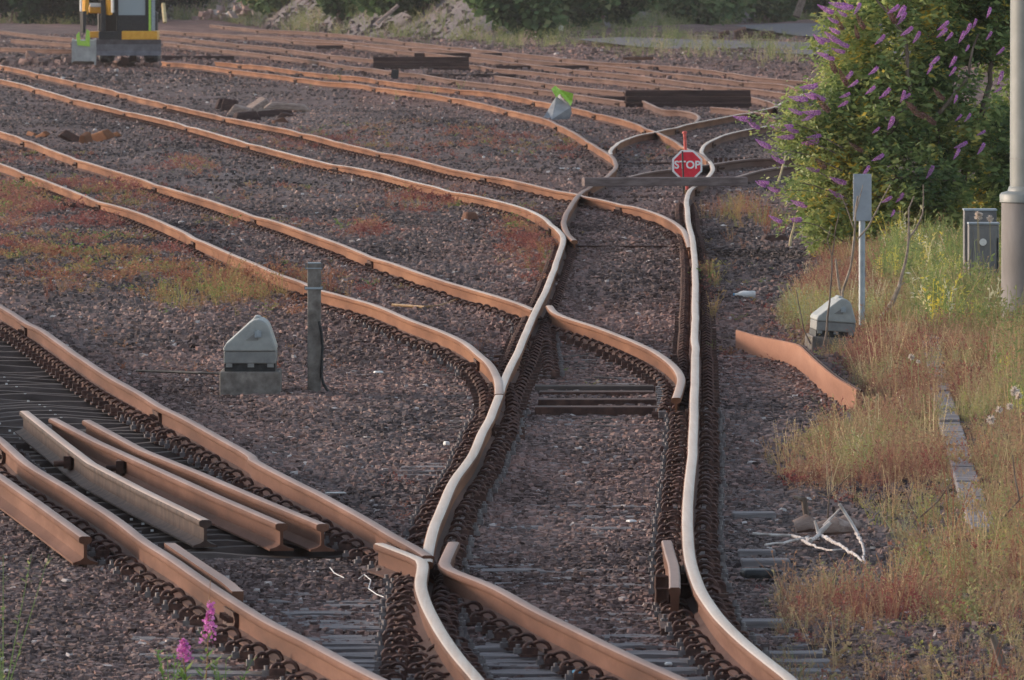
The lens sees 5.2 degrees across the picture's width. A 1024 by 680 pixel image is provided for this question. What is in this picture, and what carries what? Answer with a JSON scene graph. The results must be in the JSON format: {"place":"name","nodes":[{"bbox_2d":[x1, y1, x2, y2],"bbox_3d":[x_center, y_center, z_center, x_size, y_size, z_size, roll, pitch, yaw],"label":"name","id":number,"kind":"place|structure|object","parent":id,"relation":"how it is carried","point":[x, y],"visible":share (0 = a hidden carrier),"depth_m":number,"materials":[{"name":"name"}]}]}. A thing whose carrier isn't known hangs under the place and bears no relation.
{"place":"outdoors","nodes":[
{"label":"outdoors","id":0,"kind":"place"},
{"bbox_2d":[6,0,807,39],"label":"earth bank","id":1,"kind":"structure","parent":0,"point":[400,21],"depth_m":433.47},
{"bbox_2d":[0,0,18,20],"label":"bush","id":2,"kind":"object","parent":1,"relation":"on","point":[5,7],"visible":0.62,"depth_m":509.66,"materials":[{"name":"green plant"}]},
{"bbox_2d":[18,2,97,24],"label":"bush","id":3,"kind":"object","parent":1,"relation":"on","point":[65,10],"visible":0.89,"depth_m":505.97,"materials":[{"name":"green plant"}]},
{"bbox_2d":[6,0,114,25],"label":"bush","id":4,"kind":"object","parent":1,"relation":"on","point":[34,9],"visible":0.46,"depth_m":503.66,"materials":[{"name":"green plant"}]},
{"bbox_2d":[155,0,177,21],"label":"bush","id":5,"kind":"object","parent":1,"relation":"on","point":[158,3],"visible":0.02,"depth_m":520.04,"materials":[{"name":"green plant"}]},
{"bbox_2d":[165,0,210,13],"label":"bush","id":6,"kind":"object","parent":1,"relation":"on","point":[187,2],"visible":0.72,"depth_m":544.05,"materials":[{"name":"green plant"}]},
{"bbox_2d":[216,4,254,17],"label":"rubble","id":7,"kind":"object","parent":1,"relation":"on","point":[239,11],"visible":0.38,"depth_m":510.82,"materials":[{"name":"stone"}]},
{"bbox_2d":[236,0,288,14],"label":"bush","id":8,"kind":"object","parent":1,"relation":"on","point":[268,6],"visible":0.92,"depth_m":496.03,"materials":[{"name":"green plant"}]},
{"bbox_2d":[309,0,358,23],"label":"bush","id":9,"kind":"object","parent":1,"relation":"on","point":[338,9],"visible":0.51,"depth_m":455.93,"materials":[{"name":"green plant"}]},
{"bbox_2d":[0,0,762,39],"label":"bank stones","id":10,"kind":"object","parent":1,"relation":"on","point":[270,25],"visible":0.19,"depth_m":456.85,"materials":[{"name":"stone"}]},
{"bbox_2d":[351,0,439,18],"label":"bush","id":11,"kind":"object","parent":1,"relation":"on","point":[379,7],"visible":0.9,"depth_m":433.73,"materials":[{"name":"green plant"}]},
{"bbox_2d":[0,0,852,41],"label":"bank scrub","id":12,"kind":"object","parent":1,"relation":"on","point":[307,24],"visible":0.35,"depth_m":473.83,"materials":[{"name":"plant"}]},
{"bbox_2d":[555,0,620,30],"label":"bush","id":13,"kind":"object","parent":1,"relation":"on","point":[579,11],"visible":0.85,"depth_m":462.52,"materials":[{"name":"green plant"}]},
{"bbox_2d":[651,0,735,25],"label":"bush","id":14,"kind":"object","parent":1,"relation":"on","point":[708,12],"visible":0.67,"depth_m":500.74,"materials":[{"name":"green plant"}]},
{"bbox_2d":[748,0,806,22],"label":"bush","id":15,"kind":"object","parent":1,"relation":"on","point":[780,10],"visible":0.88,"depth_m":521.75,"materials":[{"name":"green plant"}]},
{"bbox_2d":[795,0,836,18],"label":"bush","id":16,"kind":"object","parent":1,"relation":"on","point":[809,5],"visible":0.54,"depth_m":533.66,"materials":[{"name":"green plant"}]},
{"bbox_2d":[0,19,1023,679],"bbox_3d":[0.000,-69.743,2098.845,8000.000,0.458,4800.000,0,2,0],"label":"ground","id":17,"kind":"structure","parent":0,"point":[190,25],"depth_m":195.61,"materials":[{"name":"gravel"}]},
{"bbox_2d":[0,554,52,679],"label":"leafy herb","id":18,"kind":"object","parent":17,"relation":"on","point":[3,618],"visible":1,"depth_m":51.08,"materials":[{"name":"green plant"}]},
{"bbox_2d":[0,30,85,53],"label":"railway track","id":19,"kind":"structure","parent":17,"relation":"on","point":[38,43],"depth_m":386.08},
{"bbox_2d":[58,130,79,141],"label":"scrap board","id":20,"kind":"object","parent":17,"relation":"on","point":[67,135],"visible":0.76,"depth_m":198.79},
{"bbox_2d":[0,51,164,66],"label":"loose spoil","id":21,"kind":"object","parent":17,"relation":"on","point":[31,57],"visible":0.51,"depth_m":327.33,"materials":[{"name":"stone"}]},
{"bbox_2d":[79,132,92,143],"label":"scrap board","id":22,"kind":"object","parent":17,"relation":"on","point":[86,137],"visible":0.82,"depth_m":197.09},
{"bbox_2d":[91,129,115,141],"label":"scrap board","id":23,"kind":"object","parent":17,"relation":"on","point":[105,134],"visible":0.55,"depth_m":199.28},
{"bbox_2d":[72,0,160,64],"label":"mini excavator","id":24,"kind":"object","parent":17,"relation":"on","point":[127,27],"visible":1,"depth_m":324.56,"materials":[{"name":"metal"}]},
{"bbox_2d":[161,3,166,23],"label":"yellow post","id":25,"kind":"object","parent":17,"relation":"on","point":[164,13],"visible":1,"depth_m":329.97,"materials":[{"name":"metal"}]},
{"bbox_2d":[155,649,181,679],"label":"leafy herb","id":26,"kind":"object","parent":17,"relation":"on","point":[160,669],"visible":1,"depth_m":50.28,"materials":[{"name":"green plant"}]},
{"bbox_2d":[136,369,219,374],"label":"black cable","id":27,"kind":"object","parent":17,"relation":"on","point":[180,372],"visible":0.86,"depth_m":91.96,"materials":[{"name":"rubber"}]},
{"bbox_2d":[174,638,194,679],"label":"willowherb","id":28,"kind":"object","parent":17,"relation":"on","point":[182,650],"visible":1,"depth_m":50.27,"materials":[{"name":"pink plant"}]},
{"bbox_2d":[162,56,233,60],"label":"dark sleeper","id":29,"kind":"object","parent":17,"relation":"on","point":[227,58],"visible":0.56,"depth_m":336.56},
{"bbox_2d":[196,580,217,679],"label":"willowherb","id":30,"kind":"object","parent":17,"relation":"on","point":[211,609],"visible":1,"depth_m":50.27,"materials":[{"name":"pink plant"}]},
{"bbox_2d":[191,1,241,20],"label":"rubble","id":31,"kind":"object","parent":17,"relation":"on","point":[208,14],"visible":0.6,"depth_m":525.85,"materials":[{"name":"stone"}]},
{"bbox_2d":[221,98,237,111],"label":"timber offcut","id":32,"kind":"object","parent":17,"relation":"on","point":[227,104],"visible":0.66,"depth_m":235.26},
{"bbox_2d":[209,655,254,679],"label":"leafy herb","id":33,"kind":"object","parent":17,"relation":"on","point":[216,671],"visible":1,"depth_m":50.28,"materials":[{"name":"green plant"}]},
{"bbox_2d":[226,104,251,115],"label":"timber offcut","id":34,"kind":"object","parent":17,"relation":"on","point":[236,108],"visible":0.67,"depth_m":227.65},
{"bbox_2d":[232,110,260,120],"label":"timber offcut","id":35,"kind":"object","parent":17,"relation":"on","point":[246,115],"visible":0.74,"depth_m":223.32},
{"bbox_2d":[220,315,281,395],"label":"point machine cover","id":36,"kind":"object","parent":17,"relation":"on","point":[250,355],"visible":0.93,"depth_m":88.16,"materials":[{"name":"metal"}]},
{"bbox_2d":[246,97,273,111],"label":"timber offcut","id":37,"kind":"object","parent":17,"relation":"on","point":[259,104],"visible":0.55,"depth_m":229.11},
{"bbox_2d":[257,109,292,117],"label":"timber offcut","id":38,"kind":"object","parent":17,"relation":"on","point":[269,113],"visible":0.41,"depth_m":226.18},
{"bbox_2d":[264,102,309,110],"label":"timber offcut","id":39,"kind":"object","parent":17,"relation":"on","point":[287,106],"visible":1,"depth_m":223.83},
{"bbox_2d":[304,262,328,391],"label":"concrete post","id":40,"kind":"object","parent":17,"relation":"on","point":[315,342],"visible":0.88,"depth_m":88.59,"materials":[{"name":"grey concrete"}]},
{"bbox_2d":[0,65,707,585],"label":"railway track","id":41,"kind":"structure","parent":17,"relation":"on","point":[456,489],"depth_m":156.00,"materials":[{"name":"metal"}]},
{"bbox_2d":[316,45,398,48],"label":"dark sleeper","id":42,"kind":"object","parent":17,"relation":"on","point":[329,46],"visible":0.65,"depth_m":378.40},
{"bbox_2d":[0,131,749,442],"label":"railway track","id":43,"kind":"structure","parent":17,"relation":"on","point":[473,366],"depth_m":104.68,"materials":[{"name":"metal"}]},
{"bbox_2d":[0,117,759,591],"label":"red weeds","id":44,"kind":"object","parent":17,"relation":"on","point":[136,267],"visible":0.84,"depth_m":137.32,"materials":[{"name":"plant"}]},
{"bbox_2d":[375,4,398,24],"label":"leaning pole","id":45,"kind":"object","parent":17,"relation":"on","point":[386,15],"visible":1,"depth_m":391.94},
{"bbox_2d":[161,42,626,106],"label":"railway track","id":46,"kind":"structure","parent":17,"relation":"on","point":[548,87],"depth_m":278.48,"materials":[{"name":"metal"}]},
{"bbox_2d":[391,70,398,78],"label":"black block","id":47,"kind":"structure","parent":17,"relation":"on","point":[394,74],"depth_m":290.39,"materials":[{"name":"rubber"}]},
{"bbox_2d":[0,304,797,679],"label":"railway track","id":48,"kind":"structure","parent":17,"relation":"on","point":[44,376],"depth_m":63.95,"materials":[{"name":"metal"}]},
{"bbox_2d":[0,474,97,564],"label":"loose rail","id":49,"kind":"object","parent":48,"relation":"on","point":[67,540],"visible":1,"depth_m":66.99,"materials":[{"name":"metal"}]},
{"bbox_2d":[15,411,216,546],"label":"loose rail","id":50,"kind":"object","parent":48,"relation":"on","point":[86,473],"visible":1,"depth_m":71.22,"materials":[{"name":"metal"}]},
{"bbox_2d":[48,418,293,550],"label":"loose rail","id":51,"kind":"object","parent":48,"relation":"on","point":[257,528],"visible":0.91,"depth_m":70.48,"materials":[{"name":"metal"}]},
{"bbox_2d":[82,420,334,551],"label":"loose rail","id":52,"kind":"object","parent":48,"relation":"on","point":[304,532],"visible":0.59,"depth_m":69.56,"materials":[{"name":"metal"}]},
{"bbox_2d":[38,188,793,354],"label":"orange weeds","id":53,"kind":"object","parent":17,"relation":"on","point":[736,208],"visible":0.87,"depth_m":114.21,"materials":[{"name":"plant"}]},
{"bbox_2d":[373,67,469,70],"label":"dark sleeper","id":54,"kind":"object","parent":17,"relation":"on","point":[447,68],"visible":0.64,"depth_m":309.74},
{"bbox_2d":[373,62,468,66],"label":"dark sleeper","id":55,"kind":"object","parent":54,"relation":"on","point":[420,64],"visible":1,"depth_m":309.76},
{"bbox_2d":[373,57,468,61],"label":"dark sleeper","id":56,"kind":"object","parent":55,"relation":"on","point":[420,59],"visible":1,"depth_m":309.74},
{"bbox_2d":[391,299,457,307],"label":"yellow cable","id":57,"kind":"object","parent":17,"relation":"on","point":[408,305],"visible":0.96,"depth_m":108.86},
{"bbox_2d":[160,61,709,247],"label":"railway track","id":58,"kind":"structure","parent":17,"relation":"on","point":[568,216],"depth_m":247.71,"materials":[{"name":"metal"}]},
{"bbox_2d":[414,53,501,56],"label":"dark sleeper","id":59,"kind":"object","parent":17,"relation":"on","point":[451,54],"visible":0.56,"depth_m":346.54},
{"bbox_2d":[461,212,478,219],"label":"dark lump","id":60,"kind":"object","parent":17,"relation":"on","point":[469,215],"visible":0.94,"depth_m":142.22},
{"bbox_2d":[427,74,515,77],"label":"dark sleeper","id":61,"kind":"object","parent":17,"relation":"on","point":[485,75],"visible":0.35,"depth_m":294.15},
{"bbox_2d":[159,30,806,102],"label":"railway track","id":62,"kind":"structure","parent":17,"relation":"on","point":[691,85],"depth_m":326.87,"materials":[{"name":"metal"}]},
{"bbox_2d":[462,0,568,38],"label":"bush","id":63,"kind":"object","parent":17,"relation":"on","point":[534,15],"visible":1,"depth_m":414.50,"materials":[{"name":"green plant"}]},
{"bbox_2d":[209,24,825,93],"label":"railway track","id":64,"kind":"structure","parent":17,"relation":"on","point":[754,82],"depth_m":328.40,"materials":[{"name":"metal"}]},
{"bbox_2d":[496,65,588,69],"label":"dark sleeper","id":65,"kind":"object","parent":17,"relation":"on","point":[515,67],"visible":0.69,"depth_m":312.52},
{"bbox_2d":[544,86,572,119],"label":"railway signal","id":66,"kind":"object","parent":17,"relation":"on","point":[559,108],"visible":0.94,"depth_m":224.30,"materials":[{"name":"plastic"}]},
{"bbox_2d":[309,18,816,99],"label":"grass","id":67,"kind":"structure","parent":17,"relation":"on","point":[773,46],"depth_m":385.00,"materials":[{"name":"plant"}]},
{"bbox_2d":[319,120,850,679],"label":"railway track","id":68,"kind":"structure","parent":17,"relation":"on","point":[715,626],"depth_m":68.22,"materials":[{"name":"metal"}]},
{"bbox_2d":[582,177,747,185],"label":"timber sleeper","id":69,"kind":"object","parent":68,"relation":"on","point":[664,181],"visible":1,"depth_m":155.77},
{"bbox_2d":[592,96,625,100],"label":"dark sleeper","id":70,"kind":"object","parent":17,"relation":"on","point":[622,98],"visible":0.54,"depth_m":250.91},
{"bbox_2d":[594,0,659,27],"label":"bush","id":71,"kind":"object","parent":17,"relation":"on","point":[626,10],"visible":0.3,"depth_m":476.70,"materials":[{"name":"green plant"}]},
{"bbox_2d":[623,57,653,60],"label":"dark sleeper","id":72,"kind":"object","parent":17,"relation":"on","point":[638,58],"visible":0.56,"depth_m":336.57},
{"bbox_2d":[672,131,701,193],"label":"stop sign","id":73,"kind":"object","parent":17,"relation":"on","point":[692,163],"visible":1,"depth_m":157.25,"materials":[{"name":"metal"}]},
{"bbox_2d":[626,103,751,107],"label":"dark sleeper","id":74,"kind":"object","parent":17,"relation":"on","point":[738,105],"visible":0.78,"depth_m":240.55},
{"bbox_2d":[626,96,750,102],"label":"dark sleeper","id":75,"kind":"object","parent":74,"relation":"on","point":[692,99],"visible":1,"depth_m":240.58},
{"bbox_2d":[625,90,750,95],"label":"dark sleeper","id":76,"kind":"object","parent":75,"relation":"on","point":[687,92],"visible":1,"depth_m":240.56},
{"bbox_2d":[625,157,805,187],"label":"railway track","id":77,"kind":"structure","parent":17,"relation":"on","point":[731,164],"depth_m":171.46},
{"bbox_2d":[608,87,825,156],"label":"railway track","id":78,"kind":"structure","parent":17,"relation":"on","point":[621,145],"depth_m":220.90,"materials":[{"name":"metal"}]},
{"bbox_2d":[733,291,755,297],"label":"plastic bottle","id":79,"kind":"object","parent":17,"relation":"on","point":[751,294],"visible":0.94,"depth_m":111.61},
{"bbox_2d":[719,27,776,39],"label":"scrap heap","id":80,"kind":"object","parent":17,"relation":"on","point":[740,31],"visible":0.52,"depth_m":415.62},
{"bbox_2d":[731,511,775,519],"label":"weathered board","id":81,"kind":"object","parent":17,"relation":"on","point":[752,514],"visible":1,"depth_m":69.55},
{"bbox_2d":[737,549,775,557],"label":"railroad tie","id":82,"kind":"object","parent":17,"relation":"on","point":[749,552],"visible":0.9,"depth_m":65.19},
{"bbox_2d":[740,568,773,578],"bbox_3d":[1.349,1.286,62.725,0.170,0.050,0.200,0,2,-6],"label":"railroad tie","id":83,"kind":"object","parent":17,"relation":"on","point":[754,573],"visible":0.93,"depth_m":62.63,"materials":[{"name":"black wood"}]},
{"bbox_2d":[740,558,789,567],"bbox_3d":[1.432,1.263,64.341,0.281,0.050,0.227,0,2,0],"label":"weathered board","id":84,"kind":"object","parent":17,"relation":"on","point":[750,562],"visible":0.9,"depth_m":64.23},
{"bbox_2d":[760,235,788,241],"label":"dark lump","id":85,"kind":"object","parent":17,"relation":"on","point":[771,238],"visible":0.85,"depth_m":132.50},
{"bbox_2d":[736,330,862,410],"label":"bent steel strip","id":86,"kind":"object","parent":17,"relation":"on","point":[813,368],"visible":0.98,"depth_m":92.82,"materials":[{"name":"metal"}]},
{"bbox_2d":[793,495,809,515],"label":"tree stump","id":87,"kind":"object","parent":17,"relation":"on","point":[805,508],"visible":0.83,"depth_m":68.34,"materials":[{"name":"wood"}]},
{"bbox_2d":[718,253,886,664],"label":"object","id":88,"kind":"object","parent":17,"relation":"on","point":[787,340],"visible":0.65,"depth_m":100.46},
{"bbox_2d":[753,503,865,563],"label":"driftwood","id":89,"kind":"object","parent":17,"relation":"on","point":[807,540],"visible":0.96,"depth_m":66.44,"materials":[{"name":"white wood"}]},
{"bbox_2d":[796,214,838,346],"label":"bare sapling","id":90,"kind":"object","parent":17,"relation":"on","point":[826,332],"visible":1,"depth_m":97.73,"materials":[{"name":"brown plant"}]},
{"bbox_2d":[793,514,861,534],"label":"broken log","id":91,"kind":"object","parent":17,"relation":"on","point":[806,524],"visible":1,"depth_m":67.40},
{"bbox_2d":[805,295,855,351],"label":"point machine cover","id":92,"kind":"object","parent":17,"relation":"on","point":[841,319],"visible":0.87,"depth_m":98.02,"materials":[{"name":"metal"}]},
{"bbox_2d":[814,0,879,16],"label":"bush","id":93,"kind":"object","parent":17,"relation":"on","point":[827,4],"visible":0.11,"depth_m":532.98,"materials":[{"name":"green plant"}]},
{"bbox_2d":[827,471,886,529],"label":"twig","id":94,"kind":"object","parent":17,"relation":"on","point":[869,522],"visible":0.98,"depth_m":69.03,"materials":[{"name":"wood"}]},
{"bbox_2d":[853,174,871,325],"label":"sign post","id":95,"kind":"object","parent":17,"relation":"on","point":[864,212],"visible":0.82,"depth_m":101.85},
{"bbox_2d":[835,185,889,297],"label":"bare sapling","id":96,"kind":"object","parent":17,"relation":"on","point":[841,292],"visible":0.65,"depth_m":99.39,"materials":[{"name":"brown plant"}]},
{"bbox_2d":[733,0,1009,256],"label":"buddleia bush","id":97,"kind":"object","parent":17,"relation":"on","point":[850,137],"visible":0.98,"depth_m":124.90,"materials":[{"name":"green plant"}]},
{"bbox_2d":[756,220,1023,679],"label":"verge weeds","id":98,"kind":"object","parent":17,"relation":"on","point":[895,427],"visible":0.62,"depth_m":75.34,"materials":[{"name":"plant"}]},
{"bbox_2d":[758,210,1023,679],"bbox_3d":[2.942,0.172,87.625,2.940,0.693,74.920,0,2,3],"label":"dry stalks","id":99,"kind":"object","parent":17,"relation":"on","point":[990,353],"visible":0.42,"depth_m":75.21,"materials":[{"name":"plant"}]},
{"bbox_2d":[871,185,923,325],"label":"bare branch","id":100,"kind":"object","parent":17,"relation":"on","point":[900,283],"visible":0.77,"depth_m":102.25,"materials":[{"name":"brown plant"}]},
{"bbox_2d":[907,479,953,518],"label":"twig","id":101,"kind":"object","parent":17,"relation":"on","point":[926,511],"visible":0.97,"depth_m":67.05,"materials":[{"name":"wood"}]},
{"bbox_2d":[865,204,1023,417],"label":"tall green weeds","id":102,"kind":"object","parent":17,"relation":"on","point":[893,263],"visible":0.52,"depth_m":103.76,"materials":[{"name":"plant"}]},
{"bbox_2d":[922,315,994,539],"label":"cable trough","id":103,"kind":"object","parent":17,"relation":"on","point":[965,464],"visible":0.29,"depth_m":74.63,"materials":[{"name":"concrete"}]},
{"bbox_2d":[908,211,1021,459],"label":"seed heads","id":104,"kind":"object","parent":17,"relation":"on","point":[1014,390],"visible":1,"depth_m":80.17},
{"bbox_2d":[963,208,996,272],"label":"trackside cabinet","id":105,"kind":"object","parent":17,"relation":"on","point":[968,214],"visible":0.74,"depth_m":108.13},
{"bbox_2d":[967,222,998,281],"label":"trackside cabinet","id":106,"kind":"object","parent":17,"relation":"on","point":[987,230],"visible":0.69,"depth_m":107.69,"materials":[{"name":"grey metal"}]},
{"bbox_2d":[983,632,1006,665],"bbox_3d":[2.339,1.498,55.117,0.114,0.163,0.047,0,2,0],"label":"tree stump","id":107,"kind":"object","parent":17,"relation":"on","point":[994,641],"visible":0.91,"depth_m":55.10,"materials":[{"name":"wood"}]},
{"bbox_2d":[999,455,1022,520],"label":"twig","id":108,"kind":"object","parent":17,"relation":"on","point":[1019,498],"visible":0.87,"depth_m":66.33,"materials":[{"name":"wood"}]},
{"bbox_2d":[1000,0,1023,323],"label":"steel mast","id":109,"kind":"object","parent":17,"relation":"on","point":[1012,235],"visible":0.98,"depth_m":98.36,"materials":[{"name":"metal"}]},
{"bbox_2d":[740,618,784,628],"bbox_3d":[1.289,1.464,58.580,0.224,0.050,0.221,0,2,0],"label":"railroad tie","id":110,"kind":"object","parent":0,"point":[757,623],"visible":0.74,"depth_m":58.47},
{"bbox_2d":[578,23,954,57],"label":"road","id":111,"kind":"structure","parent":0,"point":[802,29],"depth_m":398.45,"materials":[{"name":"asphalt"}]},
{"bbox_2d":[793,0,805,17],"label":"dead tree","id":112,"kind":"object","parent":111,"relation":"on","point":[799,8],"visible":1,"depth_m":469.78,"materials":[{"name":"wood"}]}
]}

